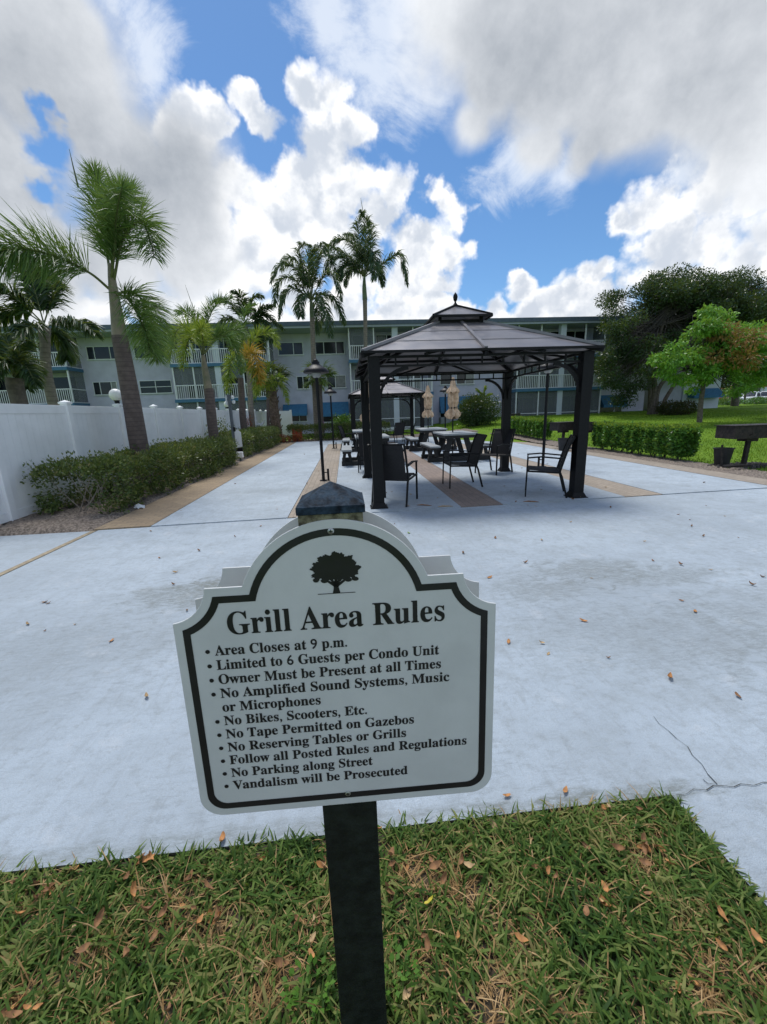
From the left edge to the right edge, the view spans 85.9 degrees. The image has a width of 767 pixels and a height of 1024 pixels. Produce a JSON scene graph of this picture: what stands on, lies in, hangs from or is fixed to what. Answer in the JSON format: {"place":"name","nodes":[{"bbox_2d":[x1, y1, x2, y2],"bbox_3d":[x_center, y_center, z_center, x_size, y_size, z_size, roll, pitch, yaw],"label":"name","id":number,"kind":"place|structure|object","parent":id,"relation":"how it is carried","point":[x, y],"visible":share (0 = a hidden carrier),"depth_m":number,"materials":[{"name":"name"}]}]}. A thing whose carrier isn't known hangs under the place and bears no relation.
{"place":"outdoors","nodes":[
{"label":"outdoors","id":0,"kind":"place"},
{"bbox_2d":[0,531,89,572],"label":"side slab","id":1,"kind":"structure","parent":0,"point":[15,550],"depth_m":5.11,"materials":[{"name":"paint"}]},
{"bbox_2d":[151,444,327,526],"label":"walkway","id":2,"kind":"structure","parent":0,"point":[272,487],"depth_m":7.93,"materials":[{"name":"paint"}]},
{"bbox_2d":[288,444,340,517],"bbox_3d":[-1.749,-1.604,13.302,0.639,0.120,14.970,-3,14,-5],"label":"paver strip","id":3,"kind":"object","parent":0,"point":[331,458],"visible":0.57,"depth_m":10.68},
{"bbox_2d":[303,358,329,480],"bbox_3d":[-1.388,-1.969,8.949,0.540,2.600,0.540,-3,14,-5],"label":"path lamp","id":4,"kind":"object","parent":3,"relation":"on","point":[315,369],"visible":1,"depth_m":8.79,"materials":[{"name":"black metal"}]},
{"bbox_2d":[324,386,336,448],"bbox_3d":[-2.201,-4.021,17.571,0.540,2.600,0.540,-3,14,-5],"label":"path lamp","id":5,"kind":"object","parent":3,"relation":"on","point":[330,391],"visible":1,"depth_m":17.42,"materials":[{"name":"black metal"}]},
{"bbox_2d":[290,437,438,445],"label":"patio end","id":6,"kind":"structure","parent":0,"point":[337,441],"depth_m":21.76,"materials":[{"name":"paint"}]},
{"bbox_2d":[348,377,424,444],"bbox_3d":[0.057,-5.282,20.630,3.600,3.462,3.512,-3,14,-5],"label":"gazebo","id":7,"kind":"object","parent":6,"relation":"on","point":[393,390],"visible":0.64,"depth_m":19.30,"materials":[{"name":"brown metal"}]},
{"bbox_2d":[0,488,766,905],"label":"patio","id":8,"kind":"structure","parent":0,"point":[96,752],"depth_m":2.35,"materials":[{"name":"paint"}]},
{"bbox_2d":[654,717,766,794],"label":"pavement crack","id":9,"kind":"object","parent":8,"relation":"on","point":[707,773],"visible":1,"depth_m":1.60,"materials":[{"name":"grey concrete"}]},
{"bbox_2d":[0,0,766,324],"label":"sky","id":10,"kind":"structure","parent":0,"point":[523,158],"materials":[{"name":"blue"}]},
{"bbox_2d":[337,443,460,512],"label":"patio","id":11,"kind":"structure","parent":0,"point":[429,492],"depth_m":7.67,"materials":[{"name":"paint"}]},
{"bbox_2d":[337,426,355,449],"bbox_3d":[-1.446,-3.052,16.909,0.714,0.982,0.615,0,14,8],"label":"patio chair","id":12,"kind":"object","parent":11,"relation":"on","point":[341,430],"visible":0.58,"depth_m":16.75,"materials":[{"name":"black metal"}]},
{"bbox_2d":[356,433,370,472],"bbox_3d":[-0.344,-1.523,10.416,0.615,0.982,0.714,-2,14,1],"label":"patio chair","id":13,"kind":"object","parent":11,"relation":"on","point":[359,437],"visible":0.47,"depth_m":10.18,"materials":[{"name":"black metal"}]},
{"bbox_2d":[342,429,388,451],"bbox_3d":[-0.736,-2.860,16.384,1.800,0.800,1.700,-3,14,-5],"label":"picnic table","id":14,"kind":"object","parent":11,"relation":"on","point":[347,441],"visible":0.31,"depth_m":15.86,"materials":[{"name":"grey concrete"}]},
{"bbox_2d":[341,433,404,465],"bbox_3d":[-0.348,-1.868,12.218,1.800,0.800,1.700,-3,14,-5],"label":"picnic table","id":15,"kind":"object","parent":11,"relation":"on","point":[349,460],"visible":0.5,"depth_m":11.70,"materials":[{"name":"grey concrete"}]},
{"bbox_2d":[367,444,417,506],"bbox_3d":[0.166,-0.627,6.628,0.615,0.982,0.714,3,14,19],"label":"patio chair","id":16,"kind":"object","parent":11,"relation":"on","point":[394,462],"visible":0.68,"depth_m":6.37,"materials":[{"name":"black metal"}]},
{"bbox_2d":[355,292,605,508],"bbox_3d":[1.332,-2.207,7.701,3.600,3.462,3.512,-3,14,-5],"label":"gazebo","id":17,"kind":"object","parent":11,"relation":"on","point":[455,338],"visible":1,"depth_m":6.45,"materials":[{"name":"brown metal"}]},
{"bbox_2d":[388,442,502,507],"bbox_3d":[0.850,-1.756,13.553,0.659,0.120,14.881,-3,14,-5],"label":"paver strip","id":18,"kind":"object","parent":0,"point":[464,494],"visible":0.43,"depth_m":7.97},
{"bbox_2d":[387,422,405,443],"bbox_3d":[0.595,-3.662,19.140,0.615,0.982,0.714,-11,16,-34],"label":"patio chair","id":19,"kind":"object","parent":18,"relation":"on","point":[399,427],"visible":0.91,"depth_m":18.91,"materials":[{"name":"black"}]},
{"bbox_2d":[442,433,487,488],"bbox_3d":[1.554,-0.999,7.969,0.714,0.982,0.615,-3,14,-5],"label":"patio chair","id":20,"kind":"object","parent":18,"relation":"on","point":[477,444],"visible":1,"depth_m":7.88,"materials":[{"name":"black metal"}]},
{"bbox_2d":[395,440,624,504],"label":"patio","id":21,"kind":"structure","parent":0,"point":[505,488],"depth_m":8.00,"materials":[{"name":"paint"}]},
{"bbox_2d":[422,385,433,441],"bbox_3d":[1.692,-3.560,15.603,0.485,2.360,0.485,-9,15,-27],"label":"closed umbrella","id":22,"kind":"object","parent":21,"relation":"on","point":[427,396],"visible":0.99,"depth_m":15.41,"materials":[{"name":"beige fabric"}]},
{"bbox_2d":[404,427,456,450],"bbox_3d":[1.794,-2.809,15.806,1.800,0.800,1.700,-3,14,-5],"label":"picnic table","id":23,"kind":"object","parent":21,"relation":"on","point":[418,440],"visible":0.7,"depth_m":15.34,"materials":[{"name":"grey concrete"}]},
{"bbox_2d":[444,377,460,455],"bbox_3d":[2.046,-2.743,12.166,0.485,2.360,0.485,-3,14,-5],"label":"closed umbrella","id":24,"kind":"object","parent":21,"relation":"on","point":[452,411],"visible":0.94,"depth_m":11.98,"materials":[{"name":"beige fabric"}]},
{"bbox_2d":[420,431,488,461],"bbox_3d":[2.115,-1.991,12.367,1.800,0.800,1.700,-3,14,-5],"label":"picnic table","id":25,"kind":"object","parent":21,"relation":"on","point":[437,455],"visible":0.79,"depth_m":11.88,"materials":[{"name":"grey concrete"}]},
{"bbox_2d":[475,429,515,474],"bbox_3d":[2.560,-1.393,9.451,0.714,0.982,0.615,-13,18,-39],"label":"patio chair","id":26,"kind":"object","parent":21,"relation":"on","point":[498,446],"visible":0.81,"depth_m":9.49,"materials":[{"name":"black metal"}]},
{"bbox_2d":[525,434,575,497],"bbox_3d":[2.758,-0.780,6.884,0.714,0.982,0.615,3,14,19],"label":"patio chair","id":27,"kind":"object","parent":21,"relation":"on","point":[561,461],"visible":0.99,"depth_m":6.75,"materials":[{"name":"black metal"}]},
{"bbox_2d":[267,404,766,471],"bbox_3d":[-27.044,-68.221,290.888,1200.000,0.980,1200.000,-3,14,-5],"label":"ground","id":28,"kind":"structure","parent":0,"point":[754,407],"depth_m":24.59,"materials":[{"name":"green plant"}]},
{"bbox_2d":[0,332,48,403],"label":"date palm","id":29,"kind":"object","parent":28,"relation":"on","point":[23,365],"visible":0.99,"depth_m":9.56,"materials":[{"name":"green plant"}]},
{"bbox_2d":[0,531,95,575],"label":"expansion strip","id":30,"kind":"object","parent":28,"relation":"on","point":[40,556],"visible":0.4,"depth_m":4.72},
{"bbox_2d":[0,257,105,404],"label":"coconut palm","id":31,"kind":"object","parent":28,"relation":"on","point":[28,301],"visible":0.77,"depth_m":11.30,"materials":[{"name":"green plant"}]},
{"bbox_2d":[0,442,281,535],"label":"mulch bed","id":32,"kind":"object","parent":28,"relation":"on","point":[72,519],"visible":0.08,"depth_m":6.27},
{"bbox_2d":[0,149,183,486],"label":"foxtail palm","id":33,"kind":"object","parent":32,"relation":"on","point":[114,225],"visible":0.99,"depth_m":7.39,"materials":[{"name":"green plant"}]},
{"bbox_2d":[20,434,240,514],"bbox_3d":[-5.040,-1.229,10.006,2.003,1.201,7.654,-3,14,-5],"label":"hedge","id":34,"kind":"object","parent":32,"relation":"on","point":[166,458],"visible":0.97,"depth_m":7.38,"materials":[{"name":"green plant"}]},
{"bbox_2d":[163,288,249,455],"bbox_3d":[-5.189,-3.979,12.320,2.274,5.348,3.096,-3,14,-5],"label":"foxtail palm","id":35,"kind":"object","parent":32,"relation":"on","point":[198,330],"visible":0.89,"depth_m":12.36,"materials":[{"name":"green plant"}]},
{"bbox_2d":[204,417,242,454],"bbox_3d":[-5.818,-2.639,14.880,1.390,1.657,1.127,3,15,21],"label":"bush","id":36,"kind":"object","parent":32,"relation":"on","point":[226,429],"visible":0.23,"depth_m":14.80,"materials":[{"name":"green plant"}]},
{"bbox_2d":[225,395,242,458],"bbox_3d":[-5.163,-2.906,14.285,0.398,2.240,0.118,1,14,11],"label":"utility post","id":37,"kind":"object","parent":32,"relation":"on","point":[236,434],"visible":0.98,"depth_m":14.27,"materials":[{"name":"white paint"}]},
{"bbox_2d":[215,301,280,443],"bbox_3d":[-6.005,-5.971,17.989,3.366,6.611,3.063,-3,14,-5],"label":"foxtail palm","id":38,"kind":"object","parent":32,"relation":"on","point":[251,351],"visible":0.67,"depth_m":17.61,"materials":[{"name":"green plant"}]},
{"bbox_2d":[214,289,284,426],"bbox_3d":[-6.761,-7.273,21.358,3.616,7.583,1.724,-3,14,-5],"label":"coconut palm","id":39,"kind":"object","parent":32,"relation":"on","point":[257,315],"visible":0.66,"depth_m":20.70,"materials":[{"name":"green plant"}]},
{"bbox_2d":[219,425,282,456],"bbox_3d":[-5.800,-3.306,18.538,1.749,1.195,8.047,-3,14,-5],"label":"hedge","id":40,"kind":"object","parent":32,"relation":"on","point":[255,437],"visible":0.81,"depth_m":17.37,"materials":[{"name":"green plant"}]},
{"bbox_2d":[0,400,292,523],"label":"white fence","id":41,"kind":"object","parent":28,"relation":"on","point":[30,434],"visible":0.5,"depth_m":7.47,"materials":[{"name":"plastic"}]},
{"bbox_2d":[109,389,120,403],"bbox_3d":[-6.008,-2.598,9.257,0.269,0.330,0.269,-3,14,-5],"label":"globe lamp","id":42,"kind":"object","parent":41,"relation":"on","point":[115,395],"visible":0.9,"depth_m":9.16,"materials":[{"name":"white glass"}]},
{"bbox_2d":[94,442,295,530],"bbox_3d":[-4.442,-1.772,14.358,0.742,0.120,17.760,-3,14,-5],"label":"paver edging","id":43,"kind":"object","parent":28,"relation":"on","point":[151,514],"visible":0.57,"depth_m":7.78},
{"bbox_2d":[244,359,294,436],"bbox_3d":[-6.543,-6.570,24.165,3.066,4.904,3.011,-3,14,-5],"label":"sabal palm","id":44,"kind":"object","parent":28,"relation":"on","point":[275,419],"visible":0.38,"depth_m":23.95,"materials":[{"name":"green plant"}]},
{"bbox_2d":[252,366,289,437],"bbox_3d":[-6.302,-5.945,22.908,2.401,4.241,1.228,-3,14,-5],"label":"pygmy palm","id":45,"kind":"object","parent":28,"relation":"on","point":[269,385],"visible":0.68,"depth_m":22.80,"materials":[{"name":"green plant"}]},
{"bbox_2d":[269,241,346,438],"bbox_3d":[-4.415,-10.255,25.114,4.657,11.459,3.571,-3,14,-5],"label":"royal palm","id":46,"kind":"object","parent":28,"relation":"on","point":[309,279],"visible":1,"depth_m":24.06,"materials":[{"name":"green plant"}]},
{"bbox_2d":[300,360,341,436],"bbox_3d":[-3.810,-7.001,25.279,2.639,5.017,2.560,-3,14,-5],"label":"fan palm","id":47,"kind":"object","parent":28,"relation":"on","point":[322,381],"visible":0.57,"depth_m":25.02,"materials":[{"name":"green plant"}]},
{"bbox_2d":[333,413,350,435],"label":"bush","id":48,"kind":"object","parent":28,"relation":"on","point":[342,418],"visible":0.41,"depth_m":26.12,"materials":[{"name":"green plant"}]},
{"bbox_2d":[0,316,724,433],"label":"apartment building","id":49,"kind":"structure","parent":28,"relation":"on","point":[91,379],"depth_m":32.38,"materials":[{"name":"white paint"}]},
{"bbox_2d":[0,378,8,403],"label":"sliding door","id":50,"kind":"structure","parent":49,"relation":"in","point":[2,383],"depth_m":31.26,"materials":[{"name":"white paint"}]},
{"bbox_2d":[27,341,64,365],"bbox_3d":[-25.551,-11.714,30.929,4.009,2.020,0.047,-3,14,-5],"label":"sliding door","id":51,"kind":"structure","parent":49,"relation":"in","point":[52,350],"depth_m":30.91,"materials":[{"name":"white paint"}]},
{"bbox_2d":[26,376,72,402],"bbox_3d":[-25.465,-9.275,31.518,4.009,2.020,0.047,-3,14,-5],"label":"sliding door","id":52,"kind":"structure","parent":49,"relation":"in","point":[61,382],"depth_m":31.53,"materials":[{"name":"white paint"}]},
{"bbox_2d":[85,346,114,359],"bbox_3d":[-21.391,-12.036,31.210,2.166,0.990,0.108,-3,14,-5],"label":"window","id":53,"kind":"structure","parent":49,"relation":"in","point":[93,352],"depth_m":31.23,"materials":[{"name":"grey glass"}]},
{"bbox_2d":[92,381,117,395],"bbox_3d":[-21.459,-9.535,31.799,1.847,1.020,0.108,-3,14,-5],"label":"window","id":54,"kind":"structure","parent":49,"relation":"in","point":[100,388],"depth_m":31.81,"materials":[{"name":"grey glass"}]},
{"bbox_2d":[139,380,173,393],"bbox_3d":[-17.737,-9.738,32.097,2.507,1.020,0.108,-3,14,-5],"label":"window","id":55,"kind":"structure","parent":49,"relation":"in","point":[146,386],"depth_m":32.13,"materials":[{"name":"grey glass"}]},
{"bbox_2d":[182,339,210,362],"bbox_3d":[-14.447,-12.319,31.820,1.973,2.020,0.047,-3,14,-5],"label":"sliding door","id":56,"kind":"structure","parent":49,"relation":"in","point":[195,346],"depth_m":31.85,"materials":[{"name":"white paint"}]},
{"bbox_2d":[188,384,214,397],"bbox_3d":[-14.361,-9.880,32.408,1.973,2.020,0.047,-3,14,-5],"label":"sliding door","id":57,"kind":"structure","parent":49,"relation":"in","point":[198,389],"depth_m":32.47,"materials":[{"name":"white paint"}]},
{"bbox_2d":[211,338,237,361],"bbox_3d":[-12.333,-12.434,31.989,1.973,2.020,0.047,-3,14,-5],"label":"sliding door","id":58,"kind":"structure","parent":49,"relation":"in","point":[222,343],"depth_m":31.95,"materials":[{"name":"white paint"}]},
{"bbox_2d":[216,378,237,397],"bbox_3d":[-12.248,-9.995,32.578,1.973,2.020,0.047,-3,14,-5],"label":"sliding door","id":59,"kind":"structure","parent":49,"relation":"in","point":[236,379],"depth_m":32.66,"materials":[{"name":"white paint"}]},
{"bbox_2d":[277,342,303,355],"bbox_3d":[-7.295,-12.804,32.340,2.037,0.990,0.108,-3,14,-5],"label":"window","id":60,"kind":"structure","parent":49,"relation":"in","point":[287,348],"depth_m":32.37,"materials":[{"name":"grey glass"}]},
{"bbox_2d":[292,416,307,421],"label":"window","id":61,"kind":"structure","parent":49,"relation":"in","point":[294,418],"depth_m":33.64,"materials":[{"name":"white paint"}]},
{"bbox_2d":[296,376,309,389],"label":"window","id":62,"kind":"structure","parent":49,"relation":"in","point":[300,379],"depth_m":33.02,"materials":[{"name":"black glass"}]},
{"bbox_2d":[315,341,344,354],"bbox_3d":[-4.237,-12.970,32.585,2.396,0.990,0.108,-3,14,-5],"label":"window","id":63,"kind":"structure","parent":49,"relation":"in","point":[322,347],"depth_m":32.62,"materials":[{"name":"grey glass"}]},
{"bbox_2d":[326,375,346,388],"bbox_3d":[-3.801,-10.497,33.215,1.621,1.020,0.108,-3,14,-5],"label":"window","id":64,"kind":"structure","parent":49,"relation":"in","point":[340,382],"depth_m":33.25,"materials":[{"name":"grey glass"}]},
{"bbox_2d":[376,334,390,342],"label":"sliding door","id":65,"kind":"structure","parent":49,"relation":"in","point":[379,338],"depth_m":32.80,"materials":[{"name":"white paint"}]},
{"bbox_2d":[400,376,420,389],"bbox_3d":[2.212,-10.783,33.737,1.716,2.020,0.047,-3,14,-5],"label":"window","id":66,"kind":"structure","parent":49,"relation":"in","point":[417,384],"depth_m":33.79,"materials":[{"name":"grey glass"}]},
{"bbox_2d":[439,375,450,384],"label":"window","id":67,"kind":"structure","parent":49,"relation":"in","point":[441,376],"depth_m":33.97,"materials":[{"name":"grey glass"}]},
{"bbox_2d":[456,374,474,384],"bbox_3d":[6.759,-11.073,34.061,1.599,1.020,0.108,-3,14,-5],"label":"window","id":68,"kind":"structure","parent":49,"relation":"in","point":[469,376],"depth_m":34.12,"materials":[{"name":"grey glass"}]},
{"bbox_2d":[563,375,575,386],"bbox_3d":[15.941,-11.531,34.838,1.973,2.020,0.047,-3,14,-5],"label":"sliding door","id":69,"kind":"structure","parent":49,"relation":"in","point":[565,375],"depth_m":34.94,"materials":[{"name":"white paint"}]},
{"bbox_2d":[566,331,584,338],"bbox_3d":[15.855,-13.970,34.250,1.973,2.020,0.047,-3,14,-5],"label":"sliding door","id":70,"kind":"structure","parent":49,"relation":"in","point":[577,334],"depth_m":34.09,"materials":[{"name":"white paint"}]},
{"bbox_2d":[600,407,621,411],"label":"window","id":71,"kind":"structure","parent":49,"relation":"in","point":[608,409],"depth_m":35.82,"materials":[{"name":"black glass"}]},
{"bbox_2d":[321,202,408,347],"bbox_3d":[-1.078,-12.746,27.923,5.815,14.756,4.217,-3,14,-5],"label":"royal palm","id":72,"kind":"object","parent":28,"relation":"on","point":[349,266],"visible":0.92,"depth_m":26.43,"materials":[{"name":"green plant"}]},
{"bbox_2d":[287,428,476,441],"bbox_3d":[-0.167,-4.600,24.704,11.210,0.314,2.580,-3,14,-5],"label":"hedge bed","id":73,"kind":"object","parent":28,"relation":"on","point":[401,436],"visible":0.3,"depth_m":24.60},
{"bbox_2d":[285,420,390,441],"bbox_3d":[-2.602,-4.762,24.210,6.148,1.174,1.365,-3,14,-5],"label":"hedge","id":74,"kind":"object","parent":73,"relation":"on","point":[310,427],"visible":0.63,"depth_m":23.86,"materials":[{"name":"green plant"}]},
{"bbox_2d":[0,781,766,1023],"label":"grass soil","id":75,"kind":"structure","parent":28,"relation":"on","point":[489,1005],"depth_m":1.18,"materials":[{"name":"green plant"}]},
{"bbox_2d":[5,1010,22,1017],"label":"dry leaf","id":76,"kind":"object","parent":75,"relation":"on","point":[10,1013],"visible":1,"depth_m":1.03,"materials":[{"name":"brown plant"}]},
{"bbox_2d":[75,942,94,952],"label":"dry leaf","id":77,"kind":"object","parent":75,"relation":"on","point":[82,948],"visible":1,"depth_m":1.15,"materials":[{"name":"brown plant"}]},
{"bbox_2d":[92,907,103,932],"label":"dry leaf","id":78,"kind":"object","parent":75,"relation":"on","point":[98,918],"visible":1,"depth_m":1.22,"materials":[{"name":"brown plant"}]},
{"bbox_2d":[272,957,288,966],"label":"dry leaf","id":79,"kind":"object","parent":75,"relation":"on","point":[278,961],"visible":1,"depth_m":1.11,"materials":[{"name":"brown plant"}]},
{"bbox_2d":[279,953,335,1023],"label":"weed","id":80,"kind":"object","parent":75,"relation":"on","point":[292,1001],"visible":1,"depth_m":1.05,"materials":[{"name":"green plant"}]},
{"bbox_2d":[173,481,495,1023],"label":"rules sign","id":81,"kind":"object","parent":75,"relation":"on","point":[335,645],"visible":1,"depth_m":0.72,"materials":[{"name":"white plastic"}]},
{"bbox_2d":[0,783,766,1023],"bbox_3d":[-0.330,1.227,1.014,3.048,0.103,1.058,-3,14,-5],"label":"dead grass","id":82,"kind":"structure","parent":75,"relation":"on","point":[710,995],"depth_m":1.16,"materials":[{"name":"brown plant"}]},
{"bbox_2d":[383,936,420,1010],"bbox_3d":[0.021,1.205,1.088,0.136,0.044,0.139,-10,16,-31],"label":"weed","id":83,"kind":"object","parent":75,"relation":"on","point":[397,948],"visible":0.62,"depth_m":1.10,"materials":[{"name":"green plant"}]},
{"bbox_2d":[401,980,412,1003],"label":"dry leaf","id":84,"kind":"object","parent":75,"relation":"on","point":[408,991],"visible":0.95,"depth_m":1.05,"materials":[{"name":"beige plant"}]},
{"bbox_2d":[427,860,441,869],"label":"dry leaf","id":85,"kind":"object","parent":75,"relation":"on","point":[434,865],"visible":1,"depth_m":1.33,"materials":[{"name":"brown plant"}]},
{"bbox_2d":[457,392,500,427],"bbox_3d":[6.272,-6.813,27.385,3.181,2.369,3.046,-3,14,-5],"label":"round bush","id":86,"kind":"object","parent":28,"relation":"on","point":[474,416],"visible":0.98,"depth_m":26.75,"materials":[{"name":"green plant"}]},
{"bbox_2d":[510,415,553,439],"bbox_3d":[6.710,-3.953,19.123,0.865,1.124,3.822,-3,14,-5],"label":"box hedge","id":87,"kind":"object","parent":28,"relation":"on","point":[529,426],"visible":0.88,"depth_m":18.33,"materials":[{"name":"green plant"}]},
{"bbox_2d":[549,421,573,437],"bbox_3d":[6.361,-2.695,14.588,0.810,0.966,0.600,-6,14,-16],"label":"park grill","id":88,"kind":"object","parent":28,"relation":"on","point":[563,428],"visible":0.72,"depth_m":14.32,"materials":[{"name":"metal"}]},
{"bbox_2d":[490,433,766,478],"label":"mulch bed","id":89,"kind":"object","parent":28,"relation":"on","point":[737,471],"visible":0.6,"depth_m":10.51,"materials":[{"name":"brown soil"}]},
{"bbox_2d":[591,420,703,459],"bbox_3d":[7.471,-2.168,12.116,0.867,1.040,3.961,-3,14,-5],"label":"box hedge","id":90,"kind":"object","parent":89,"relation":"on","point":[683,438],"visible":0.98,"depth_m":11.28,"materials":[{"name":"green plant"}]},
{"bbox_2d":[713,447,734,464],"bbox_3d":[7.767,-1.279,9.436,0.400,0.370,0.400,-3,14,-5],"label":"bucket","id":91,"kind":"object","parent":89,"relation":"on","point":[727,453],"visible":0.96,"depth_m":9.34,"materials":[{"name":"black plastic"}]},
{"bbox_2d":[722,463,751,467],"bbox_3d":[7.563,-0.999,8.839,0.626,0.082,0.114,-3,14,-5],"label":"charred log","id":92,"kind":"object","parent":89,"relation":"on","point":[735,465],"visible":1,"depth_m":8.81,"materials":[{"name":"wood"}]},
{"bbox_2d":[514,442,766,484],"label":"paver edging","id":93,"kind":"object","parent":28,"relation":"on","point":[716,474],"visible":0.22,"depth_m":9.28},
{"bbox_2d":[557,438,567,450],"bbox_3d":[6.011,-2.254,13.751,0.410,0.420,0.410,-3,14,-5],"label":"bucket","id":94,"kind":"object","parent":93,"relation":"on","point":[561,442],"visible":0.58,"depth_m":13.63,"materials":[{"name":"black plastic"}]},
{"bbox_2d":[653,399,697,414],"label":"bush","id":95,"kind":"object","parent":28,"relation":"on","point":[673,408],"visible":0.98,"depth_m":28.32,"materials":[{"name":"green plant"}]},
{"bbox_2d":[593,262,766,414],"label":"ficus tree","id":96,"kind":"object","parent":28,"relation":"on","point":[667,307],"visible":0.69,"depth_m":27.85,"materials":[{"name":"green plant"}]},
{"bbox_2d":[645,302,766,422],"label":"mango tree","id":97,"kind":"object","parent":28,"relation":"on","point":[738,350],"visible":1,"depth_m":21.27,"materials":[{"name":"green plant"}]},
{"bbox_2d":[718,397,746,405],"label":"shrub","id":98,"kind":"object","parent":28,"relation":"on","point":[722,401],"visible":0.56,"depth_m":43.87,"materials":[{"name":"green plant"}]},
{"bbox_2d":[707,462,766,468],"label":"charcoal ash","id":99,"kind":"object","parent":28,"relation":"on","point":[758,465],"visible":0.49,"depth_m":9.33},
{"bbox_2d":[714,423,766,463],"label":"park grill","id":100,"kind":"object","parent":28,"relation":"on","point":[747,433],"visible":0.96,"depth_m":8.99,"materials":[{"name":"metal"}]},
{"bbox_2d":[720,372,766,405],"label":"shade tree","id":101,"kind":"object","parent":28,"relation":"on","point":[735,402],"visible":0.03,"depth_m":39.49,"materials":[{"name":"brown plant"}]},
{"bbox_2d":[742,396,766,404],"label":"shrub","id":102,"kind":"object","parent":28,"relation":"on","point":[761,400],"visible":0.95,"depth_m":43.97,"materials":[{"name":"green plant"}]},
{"bbox_2d":[438,440,661,496],"bbox_3d":[3.535,-1.913,13.813,0.654,0.120,14.790,-3,14,-5],"label":"paver strip","id":103,"kind":"object","parent":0,"point":[615,487],"visible":0.29,"depth_m":7.69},
{"bbox_2d":[536,363,559,466],"bbox_3d":[3.890,-2.379,9.880,0.540,2.600,0.540,-3,14,-5],"label":"path lamp","id":104,"kind":"object","parent":103,"relation":"on","point":[548,372],"visible":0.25,"depth_m":9.82,"materials":[{"name":"black metal"}]},
{"bbox_2d":[455,440,766,494],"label":"patio","id":105,"kind":"structure","parent":0,"point":[663,481],"depth_m":8.39,"materials":[{"name":"paint"}]},
{"label":"car park","id":106,"kind":"structure","parent":0,"visible":0},
{"bbox_2d":[740,391,760,401],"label":"parked car","id":107,"kind":"object","parent":106,"relation":"on","point":[751,395],"visible":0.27,"depth_m":62.06,"materials":[{"name":"white paint"}]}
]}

